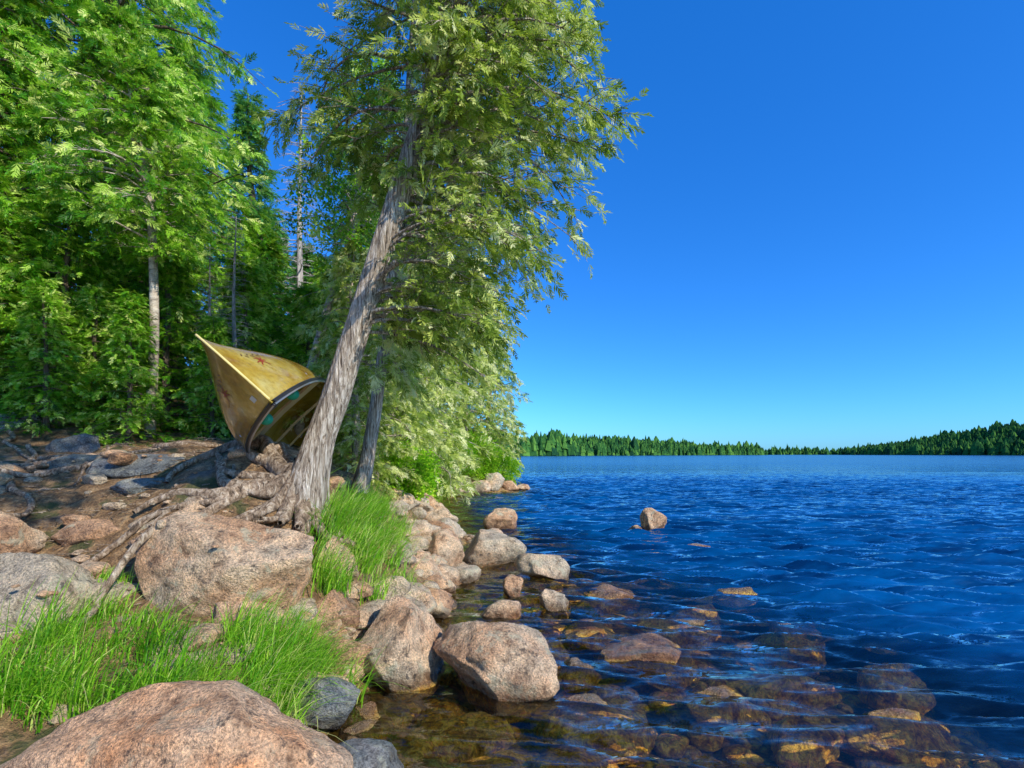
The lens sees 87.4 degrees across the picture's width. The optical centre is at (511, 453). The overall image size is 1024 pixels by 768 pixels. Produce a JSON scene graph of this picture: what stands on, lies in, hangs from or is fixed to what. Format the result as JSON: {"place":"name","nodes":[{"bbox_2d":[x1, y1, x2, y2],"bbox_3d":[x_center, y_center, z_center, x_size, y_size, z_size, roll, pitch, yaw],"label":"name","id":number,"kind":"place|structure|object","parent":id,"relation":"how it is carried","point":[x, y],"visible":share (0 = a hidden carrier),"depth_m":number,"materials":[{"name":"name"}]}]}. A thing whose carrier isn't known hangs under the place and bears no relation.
{"place":"outdoors","nodes":[
{"label":"outdoors","id":0,"kind":"place"},
{"bbox_2d":[0,353,1023,767],"bbox_3d":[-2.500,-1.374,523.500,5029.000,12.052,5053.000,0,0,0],"label":"ground","id":1,"kind":"structure","parent":0,"point":[952,709],"depth_m":5.03,"materials":[{"name":"stone"}]},
{"bbox_2d":[0,412,42,431],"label":"boulder","id":2,"kind":"object","parent":1,"relation":"on","point":[20,420],"visible":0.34,"depth_m":6.79,"materials":[{"name":"grey stone"}]},
{"bbox_2d":[0,511,49,553],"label":"boulder","id":3,"kind":"object","parent":1,"relation":"on","point":[17,535],"visible":0.84,"depth_m":3.88,"materials":[{"name":"beige stone"}]},
{"bbox_2d":[0,230,58,416],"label":"fir tree","id":4,"kind":"object","parent":1,"relation":"on","point":[4,255],"visible":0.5,"depth_m":7.30,"materials":[{"name":"green plant"}]},
{"bbox_2d":[2,644,78,671],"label":"boulder","id":5,"kind":"object","parent":1,"relation":"on","point":[50,653],"visible":0.09,"depth_m":2.94,"materials":[{"name":"beige stone"}]},
{"bbox_2d":[0,138,81,413],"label":"fir tree","id":6,"kind":"object","parent":1,"relation":"on","point":[4,184],"visible":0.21,"depth_m":7.76,"materials":[{"name":"green plant"}]},
{"bbox_2d":[0,552,94,638],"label":"boulder","id":7,"kind":"object","parent":1,"relation":"on","point":[26,571],"visible":0.63,"depth_m":3.22,"materials":[{"name":"beige stone"}]},
{"bbox_2d":[0,0,97,348],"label":"cedar tree","id":8,"kind":"object","parent":1,"relation":"on","point":[15,134],"visible":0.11,"depth_m":8.23,"materials":[{"name":"green plant"}]},
{"bbox_2d":[0,273,106,436],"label":"fir tree","id":9,"kind":"object","parent":1,"relation":"on","point":[42,293],"visible":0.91,"depth_m":6.80,"materials":[{"name":"green plant"}]},
{"bbox_2d":[0,0,130,379],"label":"cedar tree","id":10,"kind":"object","parent":1,"relation":"on","point":[21,66],"visible":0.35,"depth_m":8.02,"materials":[{"name":"green plant"}]},
{"bbox_2d":[46,454,97,469],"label":"boulder","id":11,"kind":"object","parent":1,"relation":"on","point":[65,461],"visible":0.17,"depth_m":5.37,"materials":[{"name":"grey stone"}]},
{"bbox_2d":[45,433,100,452],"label":"boulder","id":12,"kind":"object","parent":1,"relation":"on","point":[84,443],"visible":0.76,"depth_m":6.26,"materials":[{"name":"grey stone"}]},
{"bbox_2d":[51,519,120,546],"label":"boulder","id":13,"kind":"object","parent":1,"relation":"on","point":[83,531],"visible":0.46,"depth_m":4.06,"materials":[{"name":"beige stone"}]},
{"bbox_2d":[0,159,177,433],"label":"fir tree","id":14,"kind":"object","parent":1,"relation":"on","point":[66,269],"visible":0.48,"depth_m":7.56,"materials":[{"name":"green plant"}]},
{"bbox_2d":[37,283,145,430],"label":"fir tree","id":15,"kind":"object","parent":1,"relation":"on","point":[95,292],"visible":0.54,"depth_m":7.48,"materials":[{"name":"green plant"}]},
{"bbox_2d":[0,429,221,516],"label":"exposed tree roots","id":16,"kind":"object","parent":1,"relation":"on","point":[28,466],"visible":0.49,"depth_m":5.36,"materials":[{"name":"grey plant"}]},
{"bbox_2d":[0,0,222,436],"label":"birch tree","id":17,"kind":"object","parent":1,"relation":"on","point":[107,63],"visible":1,"depth_m":7.07,"materials":[{"name":"green plant"}]},
{"bbox_2d":[88,578,139,605],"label":"boulder","id":18,"kind":"object","parent":1,"relation":"on","point":[113,589],"visible":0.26,"depth_m":3.49,"materials":[{"name":"beige stone"}]},
{"bbox_2d":[70,285,179,447],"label":"fir tree","id":19,"kind":"object","parent":1,"relation":"on","point":[129,321],"visible":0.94,"depth_m":6.90,"materials":[{"name":"green plant"}]},
{"bbox_2d":[0,0,267,364],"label":"cedar tree","id":20,"kind":"object","parent":1,"relation":"on","point":[211,79],"visible":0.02,"depth_m":12.05,"materials":[{"name":"green plant"}]},
{"bbox_2d":[85,454,184,478],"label":"boulder","id":21,"kind":"object","parent":1,"relation":"on","point":[137,467],"visible":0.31,"depth_m":5.01,"materials":[{"name":"grey stone"}]},
{"bbox_2d":[109,477,163,495],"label":"boulder","id":22,"kind":"object","parent":1,"relation":"on","point":[132,486],"visible":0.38,"depth_m":4.65,"materials":[{"name":"grey stone"}]},
{"bbox_2d":[0,0,283,398],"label":"cedar tree","id":23,"kind":"object","parent":1,"relation":"on","point":[79,11],"visible":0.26,"depth_m":9.46,"materials":[{"name":"green plant"}]},
{"bbox_2d":[93,615,198,642],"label":"boulder","id":24,"kind":"object","parent":1,"relation":"on","point":[108,628],"visible":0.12,"depth_m":3.20,"materials":[{"name":"beige stone"}]},
{"bbox_2d":[58,99,236,406],"bbox_3d":[-6.037,-3.369,9.151,2.587,5.717,2.512,0,0,-3],"label":"cedar tree","id":25,"kind":"object","parent":1,"relation":"on","point":[118,271],"visible":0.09,"depth_m":9.07,"materials":[{"name":"green plant"}]},
{"bbox_2d":[78,216,224,436],"bbox_3d":[-5.321,-1.662,8.210,2.288,4.027,2.312,0,0,32],"label":"fir tree","id":26,"kind":"object","parent":1,"relation":"on","point":[168,323],"visible":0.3,"depth_m":8.11,"materials":[{"name":"green plant"}]},
{"bbox_2d":[128,496,205,532],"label":"boulder","id":27,"kind":"object","parent":1,"relation":"on","point":[194,506],"visible":0.18,"depth_m":4.18,"materials":[{"name":"beige stone"}]},
{"bbox_2d":[99,39,251,384],"bbox_3d":[-7.969,-5.521,12.504,3.718,8.461,3.828,0,0,-5],"label":"cedar tree","id":28,"kind":"object","parent":1,"relation":"on","point":[223,241],"visible":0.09,"depth_m":12.64,"materials":[{"name":"green plant"}]},
{"bbox_2d":[0,680,352,767],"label":"boulder","id":29,"kind":"object","parent":1,"relation":"on","point":[205,724],"visible":1,"depth_m":2.20,"materials":[{"name":"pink stone"}]},
{"bbox_2d":[178,461,212,479],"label":"boulder","id":30,"kind":"object","parent":1,"relation":"on","point":[206,465],"visible":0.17,"depth_m":4.63,"materials":[{"name":"grey stone"}]},
{"bbox_2d":[162,312,236,440],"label":"fir tree","id":31,"kind":"object","parent":1,"relation":"on","point":[205,387],"visible":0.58,"depth_m":7.39,"materials":[{"name":"green plant"}]},
{"bbox_2d":[147,630,255,672],"bbox_3d":[-1.803,1.141,3.129,0.597,0.189,0.384,0,0,0],"label":"boulder","id":32,"kind":"object","parent":1,"relation":"on","point":[233,659],"visible":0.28,"depth_m":3.04,"materials":[{"name":"beige stone"}]},
{"bbox_2d":[0,431,404,702],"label":"twig litter","id":33,"kind":"object","parent":1,"relation":"on","point":[191,453],"visible":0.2,"depth_m":4.55,"materials":[{"name":"brown plant"}]},
{"bbox_2d":[184,247,222,431],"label":"dead spruce tree","id":34,"kind":"object","parent":1,"relation":"on","point":[209,305],"visible":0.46,"depth_m":7.99,"materials":[{"name":"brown wood"}]},
{"bbox_2d":[0,455,434,750],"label":"grass","id":35,"kind":"structure","parent":1,"relation":"on","point":[291,660],"depth_m":3.04,"materials":[{"name":"plant"}]},
{"bbox_2d":[134,511,314,617],"bbox_3d":[-1.953,0.862,3.823,1.201,0.938,0.922,0,0,0],"label":"boulder","id":36,"kind":"object","parent":1,"relation":"on","point":[177,554],"visible":0.77,"depth_m":3.49,"materials":[{"name":"beige stone"}]},
{"bbox_2d":[171,243,289,433],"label":"fir tree","id":37,"kind":"object","parent":1,"relation":"on","point":[252,264],"visible":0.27,"depth_m":8.69,"materials":[{"name":"green plant"}]},
{"bbox_2d":[208,216,253,436],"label":"dead spruce tree","id":38,"kind":"object","parent":1,"relation":"on","point":[233,319],"visible":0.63,"depth_m":7.90,"materials":[{"name":"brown wood"}]},
{"bbox_2d":[0,439,472,725],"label":"shore rocks","id":39,"kind":"object","parent":1,"relation":"on","point":[448,582],"visible":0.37,"depth_m":4.32,"materials":[{"name":"beige stone"}]},
{"bbox_2d":[197,86,296,364],"bbox_3d":[-7.684,-6.067,15.821,3.058,9.356,3.460,0,0,-37],"label":"spruce tree","id":40,"kind":"object","parent":1,"relation":"on","point":[244,120],"visible":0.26,"depth_m":15.90,"materials":[{"name":"green plant"}]},
{"bbox_2d":[193,220,305,420],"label":"fir tree","id":41,"kind":"object","parent":1,"relation":"on","point":[270,254],"visible":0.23,"depth_m":10.36,"materials":[{"name":"green plant"}]},
{"bbox_2d":[195,334,325,452],"bbox_3d":[-2.412,-0.338,5.950,0.872,1.005,4.713,0,0,-15],"label":"canoe","id":42,"kind":"object","parent":1,"relation":"on","point":[268,395],"visible":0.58,"depth_m":4.03,"materials":[{"name":"yellow painted fiberglass"},{"name":"ash wood"},{"name":"aluminium"}]},
{"bbox_2d":[235,205,287,354],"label":"spruce tree","id":43,"kind":"object","parent":1,"relation":"on","point":[259,216],"visible":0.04,"depth_m":13.98,"materials":[{"name":"green plant"}]},
{"bbox_2d":[278,239,316,358],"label":"spruce tree","id":44,"kind":"object","parent":1,"relation":"on","point":[307,268],"visible":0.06,"depth_m":14.43,"materials":[{"name":"green plant"}]},
{"bbox_2d":[268,88,327,362],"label":"dead spruce tree","id":45,"kind":"object","parent":1,"relation":"on","point":[300,265],"visible":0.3,"depth_m":12.39,"materials":[{"name":"grey wood"}]},
{"bbox_2d":[275,281,341,453],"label":"fir tree","id":46,"kind":"object","parent":1,"relation":"on","point":[302,291],"visible":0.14,"depth_m":9.62,"materials":[{"name":"green plant"}]},
{"bbox_2d":[290,676,359,729],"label":"boulder","id":47,"kind":"object","parent":1,"relation":"on","point":[336,717],"visible":0.76,"depth_m":3.01,"materials":[{"name":"grey stone"}]},
{"bbox_2d":[311,589,356,639],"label":"boulder","id":48,"kind":"object","parent":1,"relation":"on","point":[333,596],"visible":0.34,"depth_m":3.83,"materials":[{"name":"beige stone"}]},
{"bbox_2d":[282,253,385,448],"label":"fir tree","id":49,"kind":"object","parent":1,"relation":"on","point":[317,279],"visible":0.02,"depth_m":11.34,"materials":[{"name":"green plant"}]},
{"bbox_2d":[316,537,358,579],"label":"boulder","id":50,"kind":"object","parent":1,"relation":"on","point":[338,543],"visible":0.34,"depth_m":4.25,"materials":[{"name":"beige stone"}]},
{"bbox_2d":[28,0,653,639],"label":"leaning cedar tree","id":51,"kind":"object","parent":1,"relation":"on","point":[452,88],"visible":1,"depth_m":4.43,"materials":[{"name":"green plant"}]},
{"bbox_2d":[276,46,407,437],"bbox_3d":[-2.365,-2.953,8.214,2.196,6.335,2.226,0,0,0],"label":"birch tree","id":52,"kind":"object","parent":1,"relation":"on","point":[340,189],"visible":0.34,"depth_m":7.85,"materials":[{"name":"green plant"}]},
{"bbox_2d":[284,235,423,493],"bbox_3d":[-2.319,-1.302,7.961,1.992,3.873,2.172,0,0,12],"label":"cedar tree","id":53,"kind":"object","parent":1,"relation":"on","point":[356,406],"visible":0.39,"depth_m":7.76,"materials":[{"name":"green plant"}]},
{"bbox_2d":[285,152,450,498],"bbox_3d":[-2.440,-2.126,9.134,2.852,5.944,3.344,0,0,-18],"label":"cedar tree","id":54,"kind":"object","parent":1,"relation":"on","point":[409,418],"visible":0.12,"depth_m":8.86,"materials":[{"name":"green plant"}]},
{"bbox_2d":[358,595,443,701],"bbox_3d":[-0.831,1.432,3.881,0.634,0.743,0.659,0,0,0],"label":"boulder","id":55,"kind":"object","parent":1,"relation":"on","point":[406,632],"visible":0.88,"depth_m":3.72,"materials":[{"name":"beige stone"}]},
{"bbox_2d":[379,437,440,502],"bbox_3d":[-2.031,0.401,9.796,1.545,1.408,1.480,0,0,0],"label":"shore bush","id":56,"kind":"object","parent":1,"relation":"on","point":[427,471],"visible":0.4,"depth_m":9.52,"materials":[{"name":"green plant"}]},
{"bbox_2d":[412,551,442,575],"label":"boulder","id":57,"kind":"object","parent":1,"relation":"on","point":[426,563],"visible":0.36,"depth_m":6.20,"materials":[{"name":"beige stone"}]},
{"bbox_2d":[351,192,507,505],"bbox_3d":[-2.437,-2.520,12.101,4.671,8.304,3.984,0,0,21],"label":"cedar tree","id":58,"kind":"object","parent":1,"relation":"on","point":[450,397],"visible":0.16,"depth_m":11.51,"materials":[{"name":"green plant"}]},
{"bbox_2d":[388,353,474,494],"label":"cedar tree","id":59,"kind":"object","parent":1,"relation":"on","point":[438,414],"visible":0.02,"depth_m":18.93,"materials":[{"name":"green plant"}]},
{"bbox_2d":[340,0,524,492],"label":"slim cedar tree","id":60,"kind":"object","parent":1,"relation":"on","point":[408,382],"visible":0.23,"depth_m":6.32,"materials":[{"name":"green plant"}]},
{"bbox_2d":[387,270,482,501],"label":"cedar tree","id":61,"kind":"object","parent":1,"relation":"on","point":[445,416],"visible":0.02,"depth_m":14.96,"materials":[{"name":"green plant"}]},
{"bbox_2d":[427,587,453,621],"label":"boulder","id":62,"kind":"object","parent":1,"relation":"on","point":[443,610],"visible":0.51,"depth_m":5.23,"materials":[{"name":"beige stone"}]},
{"bbox_2d":[426,528,464,565],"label":"boulder","id":63,"kind":"object","parent":1,"relation":"on","point":[446,544],"visible":0.43,"depth_m":7.17,"materials":[{"name":"beige stone"}]},
{"bbox_2d":[405,711,515,765],"bbox_3d":[-0.302,1.769,3.270,0.675,0.231,0.426,0,0,-25],"label":"boulder","id":64,"kind":"object","parent":1,"relation":"on","point":[454,751],"visible":0.74,"depth_m":3.23,"materials":[{"name":"beige stone"}]},
{"bbox_2d":[432,293,495,440],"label":"cedar tree","id":65,"kind":"object","parent":1,"relation":"on","point":[453,410],"visible":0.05,"depth_m":22.92,"materials":[{"name":"green plant"}]},
{"bbox_2d":[446,429,483,476],"bbox_3d":[-2.485,0.152,22.311,2.711,2.611,2.856,0,0,0],"label":"shore bush","id":66,"kind":"object","parent":1,"relation":"on","point":[468,449],"visible":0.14,"depth_m":22.00,"materials":[{"name":"green plant"}]},
{"bbox_2d":[456,565,480,589],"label":"boulder","id":67,"kind":"object","parent":1,"relation":"on","point":[469,574],"visible":0.79,"depth_m":6.66,"materials":[{"name":"beige stone"}]},
{"bbox_2d":[451,429,506,479],"bbox_3d":[-1.464,0.168,23.056,2.626,2.490,2.607,0,0,0],"label":"shore bush","id":68,"kind":"object","parent":1,"relation":"on","point":[481,475],"visible":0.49,"depth_m":22.61,"materials":[{"name":"green plant"}]},
{"bbox_2d":[472,480,490,492],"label":"boulder","id":69,"kind":"object","parent":1,"relation":"on","point":[484,486],"visible":0.62,"depth_m":21.92,"materials":[{"name":"beige stone"}]},
{"bbox_2d":[438,272,525,464],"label":"cedar tree","id":70,"kind":"object","parent":1,"relation":"on","point":[490,372],"visible":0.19,"depth_m":23.45,"materials":[{"name":"green plant"}]},
{"bbox_2d":[455,756,526,767],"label":"boulder","id":71,"kind":"object","parent":1,"relation":"on","point":[484,762],"visible":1,"depth_m":2.82,"materials":[{"name":"beige stone"}]},
{"bbox_2d":[462,528,526,578],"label":"boulder","id":72,"kind":"object","parent":1,"relation":"on","point":[498,549],"visible":0.8,"depth_m":7.69,"materials":[{"name":"beige stone"}]},
{"bbox_2d":[484,472,504,491],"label":"boulder","id":73,"kind":"object","parent":1,"relation":"on","point":[495,480],"visible":0.74,"depth_m":22.47,"materials":[{"name":"beige stone"}]},
{"bbox_2d":[433,620,559,722],"bbox_3d":[-0.130,1.534,3.857,0.881,0.704,0.908,0,0,0],"label":"boulder","id":74,"kind":"object","parent":1,"relation":"on","point":[504,670],"visible":0.98,"depth_m":3.54,"materials":[{"name":"beige stone"}]},
{"bbox_2d":[468,333,532,483],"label":"cedar tree","id":75,"kind":"object","parent":1,"relation":"on","point":[517,431],"visible":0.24,"depth_m":25.11,"materials":[{"name":"green plant"}]},
{"bbox_2d":[480,449,523,482],"bbox_3d":[-0.523,0.619,24.053,2.210,1.852,2.078,0,0,0],"label":"shore bush","id":76,"kind":"object","parent":1,"relation":"on","point":[509,468],"visible":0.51,"depth_m":23.69,"materials":[{"name":"green plant"}]},
{"bbox_2d":[532,745,607,767],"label":"boulder","id":77,"kind":"object","parent":1,"relation":"on","point":[571,756],"visible":0.98,"depth_m":2.97,"materials":[{"name":"beige stone"}]},
{"bbox_2d":[561,619,616,653],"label":"boulder","id":78,"kind":"object","parent":1,"relation":"on","point":[586,629],"visible":0.8,"depth_m":4.87,"materials":[{"name":"beige stone"}]},
{"bbox_2d":[541,693,654,764],"bbox_3d":[0.594,1.736,3.403,0.757,0.334,0.515,0,0,-27],"label":"boulder","id":79,"kind":"object","parent":1,"relation":"on","point":[570,717],"visible":0.79,"depth_m":3.27,"materials":[{"name":"beige stone"}]},
{"bbox_2d":[460,427,767,455],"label":"distant treeline","id":80,"kind":"object","parent":1,"relation":"on","point":[555,443],"visible":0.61,"depth_m":506.38,"materials":[{"name":"plant"}]},
{"bbox_2d":[338,530,1023,767],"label":"lake bed pebbles","id":81,"kind":"object","parent":1,"relation":"on","point":[376,720],"visible":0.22,"depth_m":3.72,"materials":[{"name":"beige stone"}]},
{"bbox_2d":[339,738,403,767],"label":"boulder","id":82,"kind":"object","parent":81,"relation":"on","point":[374,753],"visible":0.67,"depth_m":2.57,"materials":[{"name":"grey stone"}]},
{"bbox_2d":[559,657,601,692],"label":"boulder","id":83,"kind":"object","parent":81,"relation":"on","point":[581,673],"visible":0.95,"depth_m":3.95,"materials":[{"name":"beige stone"}]},
{"bbox_2d":[683,684,765,731],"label":"boulder","id":84,"kind":"object","parent":1,"relation":"on","point":[725,715],"visible":0.88,"depth_m":3.49,"materials":[{"name":"beige stone"}]},
{"bbox_2d":[725,673,841,720],"bbox_3d":[2.018,1.790,3.994,0.808,0.336,0.424,0,0,0],"label":"boulder","id":85,"kind":"object","parent":1,"relation":"on","point":[795,692],"visible":0.72,"depth_m":3.86,"materials":[{"name":"beige stone"}]},
{"bbox_2d":[768,717,844,767],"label":"boulder","id":86,"kind":"object","parent":1,"relation":"on","point":[821,752],"visible":0.99,"depth_m":3.21,"materials":[{"name":"beige stone"}]},
{"bbox_2d":[857,663,935,714],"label":"boulder","id":87,"kind":"object","parent":1,"relation":"on","point":[879,677],"visible":0.82,"depth_m":4.01,"materials":[{"name":"beige stone"}]},
{"bbox_2d":[840,708,968,767],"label":"boulder","id":88,"kind":"object","parent":1,"relation":"on","point":[867,738],"visible":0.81,"depth_m":3.22,"materials":[{"name":"beige stone"}]},
{"bbox_2d":[42,0,1023,450],"label":"sky","id":89,"kind":"structure","parent":0,"point":[812,236],"materials":[{"name":"blue"}]},
{"bbox_2d":[369,455,1023,767],"bbox_3d":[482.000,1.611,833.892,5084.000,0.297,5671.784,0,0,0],"label":"lake water","id":90,"kind":"structure","parent":0,"point":[923,554],"depth_m":9.67,"materials":[{"name":"liquid"}]},
{"bbox_2d":[477,600,521,622],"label":"boulder","id":91,"kind":"object","parent":90,"relation":"in","point":[505,609],"visible":0.8,"depth_m":5.19,"materials":[{"name":"beige stone"}]},
{"bbox_2d":[483,508,517,535],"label":"boulder","id":92,"kind":"object","parent":90,"relation":"in","point":[501,518],"visible":0.83,"depth_m":11.38,"materials":[{"name":"beige stone"}]},
{"bbox_2d":[503,574,523,600],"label":"boulder","id":93,"kind":"object","parent":90,"relation":"in","point":[512,585],"visible":0.98,"depth_m":6.02,"materials":[{"name":"beige stone"}]},
{"bbox_2d":[514,553,569,582],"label":"boulder","id":94,"kind":"object","parent":90,"relation":"in","point":[552,566],"visible":0.93,"depth_m":6.77,"materials":[{"name":"beige stone"}]},
{"bbox_2d":[539,589,570,618],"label":"boulder","id":95,"kind":"object","parent":90,"relation":"in","point":[555,604],"visible":0.94,"depth_m":5.48,"materials":[{"name":"beige stone"}]},
{"bbox_2d":[547,640,569,663],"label":"boulder","id":96,"kind":"object","parent":90,"relation":"in","point":[559,657],"visible":0.26,"depth_m":4.57,"materials":[{"name":"beige stone"}]},
{"bbox_2d":[587,584,639,615],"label":"boulder","id":97,"kind":"object","parent":90,"relation":"in","point":[604,607],"visible":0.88,"depth_m":5.95,"materials":[{"name":"beige stone"}]},
{"bbox_2d":[597,633,696,692],"bbox_3d":[1.084,1.704,4.367,0.775,0.342,0.742,0,0,0],"label":"boulder","id":98,"kind":"object","parent":90,"relation":"in","point":[641,656],"visible":0.98,"depth_m":4.15,"materials":[{"name":"beige stone"}]},
{"bbox_2d":[640,508,666,529],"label":"boulder","id":99,"kind":"object","parent":90,"relation":"in","point":[651,518],"visible":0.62,"depth_m":11.19,"materials":[{"name":"beige stone"}]},
{"bbox_2d":[633,618,721,650],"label":"boulder","id":100,"kind":"object","parent":90,"relation":"in","point":[688,636],"visible":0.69,"depth_m":5.00,"materials":[{"name":"beige stone"}]},
{"bbox_2d":[669,604,721,625],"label":"boulder","id":101,"kind":"object","parent":90,"relation":"in","point":[691,613],"visible":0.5,"depth_m":5.73,"materials":[{"name":"beige stone"}]},
{"bbox_2d":[714,587,757,607],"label":"boulder","id":102,"kind":"object","parent":90,"relation":"in","point":[735,603],"visible":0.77,"depth_m":6.20,"materials":[{"name":"beige stone"}]},
{"bbox_2d":[750,623,826,674],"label":"boulder","id":103,"kind":"object","parent":90,"relation":"in","point":[777,658],"visible":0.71,"depth_m":4.78,"materials":[{"name":"beige stone"}]},
{"bbox_2d":[762,445,850,454],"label":"distant treeline","id":104,"kind":"object","parent":90,"relation":"on","point":[787,450],"visible":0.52,"depth_m":909.18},
{"bbox_2d":[838,419,1023,454],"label":"distant treeline","id":105,"kind":"object","parent":90,"relation":"on","point":[997,438],"visible":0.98,"depth_m":671.93,"materials":[{"name":"plant"}]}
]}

